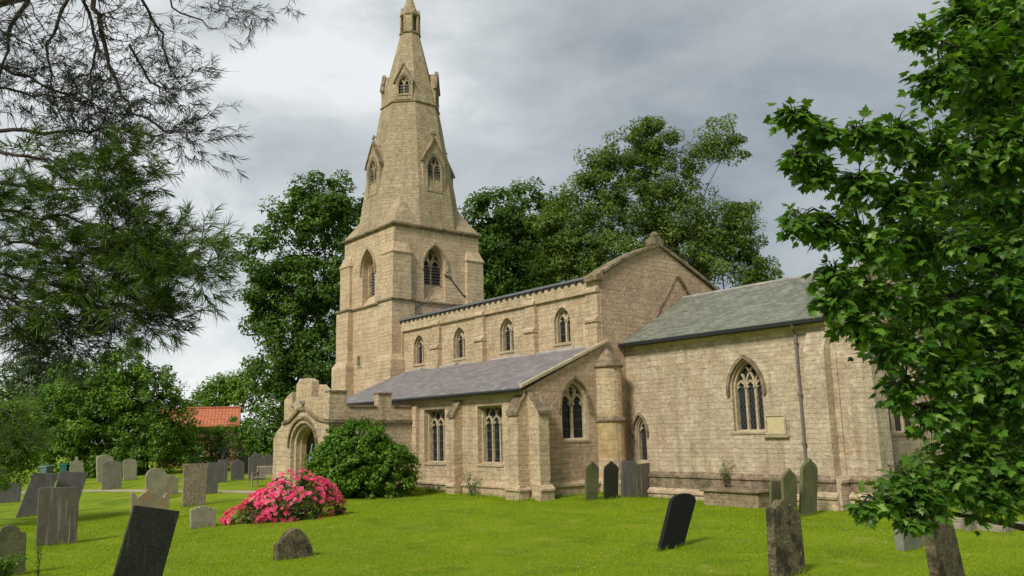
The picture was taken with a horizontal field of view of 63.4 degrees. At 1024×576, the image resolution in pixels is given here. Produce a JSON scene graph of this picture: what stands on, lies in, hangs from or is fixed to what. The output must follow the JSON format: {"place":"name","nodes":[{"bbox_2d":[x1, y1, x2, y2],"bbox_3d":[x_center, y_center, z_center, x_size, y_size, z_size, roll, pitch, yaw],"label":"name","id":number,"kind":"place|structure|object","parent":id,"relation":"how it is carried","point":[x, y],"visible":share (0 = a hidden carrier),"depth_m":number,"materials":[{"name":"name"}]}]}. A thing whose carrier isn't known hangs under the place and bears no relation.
{"place":"outdoors","nodes":[
{"label":"outdoors","id":0,"kind":"place"},
{"bbox_2d":[21,489,254,493],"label":"path","id":1,"kind":"structure","parent":0,"point":[223,491],"depth_m":40.53,"materials":[{"name":"beige gravel"}]},
{"bbox_2d":[0,427,1023,575],"bbox_3d":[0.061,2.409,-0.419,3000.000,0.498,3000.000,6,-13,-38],"label":"ground","id":2,"kind":"structure","parent":0,"point":[97,503],"depth_m":20.10,"materials":[{"name":"green plant"}]},
{"bbox_2d":[0,482,21,502],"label":"gravestone","id":3,"kind":"object","parent":2,"relation":"on","point":[13,493],"visible":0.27,"depth_m":38.21,"materials":[{"name":"grey stone"}]},
{"bbox_2d":[0,525,25,575],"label":"gravestone","id":4,"kind":"object","parent":2,"relation":"on","point":[12,539],"visible":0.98,"depth_m":17.30,"materials":[{"name":"stone"}]},
{"bbox_2d":[0,554,27,575],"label":"nettle plant","id":5,"kind":"object","parent":2,"relation":"on","point":[7,566],"visible":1,"depth_m":16.54,"materials":[{"name":"green plant"}]},
{"bbox_2d":[0,384,50,490],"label":"lilac bush","id":6,"kind":"object","parent":2,"relation":"on","point":[24,456],"visible":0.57,"depth_m":26.91,"materials":[{"name":"green plant"}]},
{"bbox_2d":[16,473,57,517],"bbox_3d":[-17.679,7.748,30.801,1.291,1.744,0.090,6,-13,-38],"label":"gravestone","id":7,"kind":"object","parent":2,"relation":"on","point":[28,505],"visible":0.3,"depth_m":30.72,"materials":[{"name":"grey stone"}]},
{"bbox_2d":[35,537,43,575],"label":"dock plant","id":8,"kind":"object","parent":2,"relation":"on","point":[37,566],"visible":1,"depth_m":16.82,"materials":[{"name":"green plant"}]},
{"bbox_2d":[0,339,91,410],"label":"poplar tree","id":9,"kind":"object","parent":2,"relation":"on","point":[14,384],"visible":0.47,"depth_m":88.56,"materials":[{"name":"green plant"}]},
{"bbox_2d":[38,465,54,472],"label":"wheelie bin","id":10,"kind":"object","parent":2,"relation":"on","point":[46,469],"visible":0.56,"depth_m":52.92,"materials":[{"name":"grey plastic"}]},
{"bbox_2d":[35,487,79,546],"bbox_3d":[-12.163,6.180,22.169,0.989,1.682,0.090,6,-13,-38],"label":"gravestone","id":11,"kind":"object","parent":2,"relation":"on","point":[57,514],"visible":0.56,"depth_m":22.14,"materials":[{"name":"grey stone"}]},
{"bbox_2d":[59,463,69,470],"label":"wheelie bin","id":12,"kind":"object","parent":2,"relation":"on","point":[64,466],"visible":0.42,"depth_m":54.81,"materials":[{"name":"green plastic"}]},
{"bbox_2d":[55,471,87,499],"bbox_3d":[-16.968,7.852,31.657,1.304,1.713,0.090,6,-13,-38],"label":"gravestone","id":13,"kind":"object","parent":2,"relation":"on","point":[70,479],"visible":0.5,"depth_m":31.78,"materials":[{"name":"grey stone"}]},
{"bbox_2d":[69,456,83,471],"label":"gravestone","id":14,"kind":"object","parent":2,"relation":"on","point":[76,464],"visible":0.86,"depth_m":51.65,"materials":[{"name":"stone"}]},
{"bbox_2d":[96,455,112,482],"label":"gravestone","id":15,"kind":"object","parent":2,"relation":"on","point":[101,460],"visible":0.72,"depth_m":49.61,"materials":[{"name":"stone"}]},
{"bbox_2d":[101,460,122,489],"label":"gravestone","id":16,"kind":"object","parent":2,"relation":"on","point":[112,473],"visible":0.77,"depth_m":42.95,"materials":[{"name":"grey stone"}]},
{"bbox_2d":[20,341,209,479],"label":"yew tree","id":17,"kind":"object","parent":2,"relation":"on","point":[104,411],"visible":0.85,"depth_m":55.75,"materials":[{"name":"green plant"}]},
{"bbox_2d":[123,459,136,480],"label":"gravestone","id":18,"kind":"object","parent":2,"relation":"on","point":[129,469],"visible":0.77,"depth_m":49.67,"materials":[{"name":"stone"}]},
{"bbox_2d":[112,505,179,575],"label":"gravestone","id":19,"kind":"object","parent":2,"relation":"on","point":[146,542],"visible":1,"depth_m":14.63,"materials":[{"name":"black stone"}]},
{"bbox_2d":[130,490,169,513],"bbox_3d":[-11.987,7.268,27.372,1.224,1.188,0.140,6,-13,-38],"label":"gravestone","id":20,"kind":"object","parent":2,"relation":"on","point":[147,498],"visible":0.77,"depth_m":27.37,"materials":[{"name":"beige stone"}]},
{"bbox_2d":[0,0,308,490],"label":"pine tree","id":21,"kind":"object","parent":2,"relation":"on","point":[152,263],"visible":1,"depth_m":5.38,"materials":[{"name":"green plant"}]},
{"bbox_2d":[145,468,167,496],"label":"gravestone","id":22,"kind":"object","parent":2,"relation":"on","point":[156,480],"visible":0.73,"depth_m":34.45,"materials":[{"name":"stone"}]},
{"bbox_2d":[167,475,178,495],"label":"gravestone","id":23,"kind":"object","parent":2,"relation":"on","point":[173,481],"visible":0.58,"depth_m":35.96,"materials":[{"name":"stone"}]},
{"bbox_2d":[185,452,201,463],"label":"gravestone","id":24,"kind":"object","parent":2,"relation":"on","point":[192,460],"visible":0.23,"depth_m":60.38,"materials":[{"name":"grey stone"}]},
{"bbox_2d":[182,463,207,506],"bbox_3d":[-11.899,7.453,31.066,0.879,1.718,0.100,6,-13,-38],"label":"gravestone","id":25,"kind":"object","parent":2,"relation":"on","point":[194,484],"visible":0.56,"depth_m":31.02,"materials":[{"name":"stone"}]},
{"bbox_2d":[157,406,240,467],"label":"brick house","id":26,"kind":"structure","parent":2,"relation":"on","point":[208,417],"depth_m":72.68,"materials":[{"name":"red brick"}]},
{"bbox_2d":[189,506,215,529],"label":"gravestone","id":27,"kind":"object","parent":2,"relation":"on","point":[203,516],"visible":0.88,"depth_m":24.44,"materials":[{"name":"stone"}]},
{"bbox_2d":[206,462,219,494],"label":"gravestone","id":28,"kind":"object","parent":2,"relation":"on","point":[213,470],"visible":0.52,"depth_m":35.46,"materials":[{"name":"grey stone"}]},
{"bbox_2d":[218,460,227,482],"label":"gravestone","id":29,"kind":"object","parent":2,"relation":"on","point":[223,472],"visible":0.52,"depth_m":43.89,"materials":[{"name":"grey stone"}]},
{"bbox_2d":[176,416,272,469],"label":"laurel bush","id":30,"kind":"object","parent":2,"relation":"on","point":[217,441],"visible":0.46,"depth_m":61.45,"materials":[{"name":"green plant"}]},
{"bbox_2d":[180,366,272,453],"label":"ash tree","id":31,"kind":"object","parent":2,"relation":"on","point":[229,389],"visible":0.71,"depth_m":85.09,"materials":[{"name":"green plant"}]},
{"bbox_2d":[231,459,244,480],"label":"gravestone","id":32,"kind":"object","parent":2,"relation":"on","point":[237,468],"visible":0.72,"depth_m":45.33,"materials":[{"name":"grey stone"}]},
{"bbox_2d":[239,456,250,473],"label":"gravestone","id":33,"kind":"object","parent":2,"relation":"on","point":[244,459],"visible":0.46,"depth_m":53.01,"materials":[{"name":"black stone"}]},
{"bbox_2d":[248,453,264,480],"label":"gravestone","id":34,"kind":"object","parent":2,"relation":"on","point":[255,460],"visible":0.79,"depth_m":44.81,"materials":[{"name":"grey stone"}]},
{"bbox_2d":[251,466,272,486],"bbox_3d":[-11.566,8.954,39.412,1.600,0.950,0.580,-4,-10,13],"label":"park bench","id":35,"kind":"object","parent":2,"relation":"on","point":[258,474],"visible":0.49,"depth_m":39.73,"materials":[{"name":"brown wood"}]},
{"bbox_2d":[263,455,272,473],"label":"gravestone","id":36,"kind":"object","parent":2,"relation":"on","point":[268,460],"visible":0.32,"depth_m":52.10,"materials":[{"name":"grey stone"}]},
{"bbox_2d":[219,468,346,524],"bbox_3d":[-6.976,6.444,25.533,3.443,1.727,2.092,-3,-10,7],"label":"rose bush","id":37,"kind":"object","parent":2,"relation":"on","point":[265,511],"visible":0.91,"depth_m":25.08,"materials":[{"name":"pink plant"}]},
{"bbox_2d":[273,528,312,560],"bbox_3d":[-4.890,5.777,18.485,0.870,0.820,0.220,6,-13,-38],"label":"gravestone","id":38,"kind":"object","parent":2,"relation":"on","point":[294,542],"visible":0.84,"depth_m":18.39,"materials":[{"name":"stone"}]},
{"bbox_2d":[230,169,364,456],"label":"lime tree","id":39,"kind":"object","parent":2,"relation":"on","point":[304,302],"visible":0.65,"depth_m":60.79,"materials":[{"name":"green plant"}]},
{"bbox_2d":[303,416,422,498],"bbox_3d":[-5.803,6.640,32.040,4.733,3.360,3.389,-1,-10,-2],"label":"laurel bush","id":40,"kind":"object","parent":2,"relation":"on","point":[350,463],"visible":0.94,"depth_m":31.22,"materials":[{"name":"green plant"}]},
{"bbox_2d":[421,484,444,492],"bbox_3d":[-3.191,8.055,33.236,1.314,0.442,1.025,6,-13,-38],"label":"weed","id":41,"kind":"object","parent":2,"relation":"on","point":[433,489],"visible":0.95,"depth_m":33.13,"materials":[{"name":"green plant"}]},
{"bbox_2d":[461,471,481,495],"bbox_3d":[-1.556,7.473,31.555,0.719,0.995,0.836,6,-13,-38],"label":"weed","id":42,"kind":"object","parent":2,"relation":"on","point":[472,486],"visible":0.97,"depth_m":31.51,"materials":[{"name":"green plant"}]},
{"bbox_2d":[52,407,966,449],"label":"distant woods","id":43,"kind":"object","parent":2,"relation":"on","point":[253,427],"depth_m":159.30,"materials":[{"name":"green plant"}]},
{"bbox_2d":[457,176,575,299],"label":"sycamore tree","id":44,"kind":"object","parent":2,"relation":"on","point":[506,244],"visible":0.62,"depth_m":62.68,"materials":[{"name":"green plant"}]},
{"bbox_2d":[585,461,598,500],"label":"gravestone","id":45,"kind":"object","parent":2,"relation":"on","point":[591,478],"visible":0.76,"depth_m":29.37,"materials":[{"name":"stone"}]},
{"bbox_2d":[603,461,618,499],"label":"gravestone","id":46,"kind":"object","parent":2,"relation":"on","point":[610,478],"visible":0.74,"depth_m":29.77,"materials":[{"name":"black stone"}]},
{"bbox_2d":[272,0,950,510],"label":"church","id":47,"kind":"structure","parent":2,"relation":"on","point":[678,374],"depth_m":33.12,"materials":[{"name":"stone"}]},
{"bbox_2d":[359,247,375,305],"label":"window","id":48,"kind":"structure","parent":47,"relation":"in","point":[372,265],"depth_m":48.38,"materials":[{"name":"stone"}]},
{"bbox_2d":[413,336,424,366],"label":"window","id":49,"kind":"structure","parent":47,"relation":"in","point":[420,344],"depth_m":43.93,"materials":[{"name":"stone"}]},
{"bbox_2d":[423,409,445,464],"bbox_3d":[-3.087,6.196,34.689,0.490,2.368,1.716,6,-13,-38],"label":"window","id":50,"kind":"structure","parent":47,"relation":"in","point":[436,418],"depth_m":35.05,"materials":[{"name":"stone"}]},
{"bbox_2d":[421,243,448,302],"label":"window","id":51,"kind":"structure","parent":47,"relation":"in","point":[431,264],"depth_m":47.60,"materials":[{"name":"stone"}]},
{"bbox_2d":[452,328,465,360],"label":"window","id":52,"kind":"structure","parent":47,"relation":"in","point":[460,337],"depth_m":41.09,"materials":[{"name":"stone"}]},
{"bbox_2d":[476,405,503,466],"bbox_3d":[-0.695,5.625,31.753,0.490,2.368,1.716,6,-13,-38],"label":"window","id":53,"kind":"structure","parent":47,"relation":"in","point":[492,442],"depth_m":32.06,"materials":[{"name":"stone"}]},
{"bbox_2d":[499,319,514,353],"bbox_3d":[-0.124,2.159,37.925,0.410,1.683,1.100,6,-13,-38],"label":"window","id":54,"kind":"structure","parent":47,"relation":"in","point":[507,330],"depth_m":38.19,"materials":[{"name":"stone"}]},
{"bbox_2d":[553,308,570,346],"bbox_3d":[2.229,1.597,35.035,0.410,1.683,1.100,6,-13,-38],"label":"window","id":55,"kind":"structure","parent":47,"relation":"in","point":[563,320],"depth_m":35.28,"materials":[{"name":"stone"}]},
{"bbox_2d":[558,376,591,442],"bbox_3d":[2.321,4.611,31.557,1.670,2.490,0.370,6,-13,-38],"label":"window","id":56,"kind":"structure","parent":47,"relation":"in","point":[572,402],"depth_m":31.71,"materials":[{"name":"stone"}]},
{"bbox_2d":[631,413,648,463],"bbox_3d":[5.174,5.931,32.691,0.410,1.995,0.830,6,-13,-38],"label":"window","id":57,"kind":"structure","parent":47,"relation":"in","point":[643,430],"depth_m":32.83,"materials":[{"name":"stone"}]},
{"bbox_2d":[726,355,766,433],"bbox_3d":[8.320,3.728,29.082,0.470,2.764,1.610,6,-13,-38],"label":"window","id":58,"kind":"structure","parent":47,"relation":"in","point":[749,382],"depth_m":29.25,"materials":[{"name":"stone"}]},
{"bbox_2d":[882,315,923,435],"bbox_3d":[13.266,3.012,28.899,3.260,4.225,0.470,6,-13,-38],"label":"window","id":59,"kind":"structure","parent":47,"relation":"in","point":[897,425],"depth_m":29.05,"materials":[{"name":"stone"}]},
{"bbox_2d":[621,461,635,497],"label":"gravestone","id":60,"kind":"object","parent":2,"relation":"on","point":[628,477],"visible":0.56,"depth_m":30.35,"materials":[{"name":"grey stone"}]},
{"bbox_2d":[636,463,649,496],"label":"gravestone","id":61,"kind":"object","parent":2,"relation":"on","point":[642,479],"visible":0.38,"depth_m":31.81,"materials":[{"name":"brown stone"}]},
{"bbox_2d":[522,112,784,288],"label":"willow tree","id":62,"kind":"object","parent":2,"relation":"on","point":[562,259],"visible":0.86,"depth_m":59.10,"materials":[{"name":"green plant"}]},
{"bbox_2d":[657,493,695,550],"bbox_3d":[3.714,5.345,18.717,1.356,1.334,0.100,6,-13,-38],"label":"gravestone","id":63,"kind":"object","parent":2,"relation":"on","point":[677,519],"visible":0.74,"depth_m":18.68,"materials":[{"name":"black stone"}]},
{"bbox_2d":[699,487,768,508],"bbox_3d":[7.609,7.169,27.971,1.010,0.760,2.370,6,-13,-38],"label":"ledger tomb","id":64,"kind":"object","parent":2,"relation":"on","point":[758,498],"visible":0.69,"depth_m":27.55,"materials":[{"name":"stone"}]},
{"bbox_2d":[717,460,735,486],"bbox_3d":[7.442,6.522,28.993,0.624,1.007,0.636,6,-13,-38],"label":"weed","id":65,"kind":"object","parent":64,"relation":"on","point":[725,482],"visible":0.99,"depth_m":28.95,"materials":[{"name":"green plant"}]},
{"bbox_2d":[769,481,780,504],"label":"gravestone","id":66,"kind":"object","parent":2,"relation":"on","point":[774,490],"visible":0.3,"depth_m":24.02,"materials":[{"name":"stone"}]},
{"bbox_2d":[766,499,805,575],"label":"gravestone","id":67,"kind":"object","parent":2,"relation":"on","point":[785,548],"visible":1,"depth_m":14.58,"materials":[{"name":"stone"}]},
{"bbox_2d":[781,469,796,507],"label":"gravestone","id":68,"kind":"object","parent":2,"relation":"on","point":[788,486],"visible":0.71,"depth_m":23.64,"materials":[{"name":"stone"}]},
{"bbox_2d":[799,458,817,516],"bbox_3d":[8.775,5.954,24.544,1.075,1.785,0.100,6,-13,-38],"label":"gravestone","id":69,"kind":"object","parent":2,"relation":"on","point":[808,483],"visible":0.79,"depth_m":24.48,"materials":[{"name":"stone"}]},
{"bbox_2d":[763,0,1023,540],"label":"maple tree","id":70,"kind":"object","parent":2,"relation":"on","point":[980,63],"visible":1,"depth_m":6.91,"materials":[{"name":"green plant"}]},
{"bbox_2d":[894,527,923,551],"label":"gravestone","id":71,"kind":"object","parent":2,"relation":"on","point":[908,542],"visible":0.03,"depth_m":17.49,"materials":[{"name":"grey stone"}]},
{"bbox_2d":[894,446,978,506],"bbox_3d":[13.769,6.095,26.485,3.666,2.126,2.101,4,-11,-30],"label":"elder bush","id":72,"kind":"object","parent":2,"relation":"on","point":[913,458],"visible":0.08,"depth_m":26.12,"materials":[{"name":"green plant"}]},
{"bbox_2d":[923,515,964,575],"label":"gravestone","id":73,"kind":"object","parent":2,"relation":"on","point":[943,555],"visible":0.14,"depth_m":12.11,"materials":[{"name":"stone"}]},
{"bbox_2d":[959,506,978,531],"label":"gravestone","id":74,"kind":"object","parent":2,"relation":"on","point":[969,526],"visible":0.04,"depth_m":19.99,"materials":[{"name":"stone"}]},
{"bbox_2d":[948,518,1023,531],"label":"grave kerb","id":75,"kind":"structure","parent":2,"relation":"on","point":[957,523],"depth_m":20.11,"materials":[{"name":"stone"}]},
{"bbox_2d":[0,0,1023,443],"label":"sky","id":76,"kind":"structure","parent":0,"point":[524,84],"materials":[{"name":"grey"}]}
]}

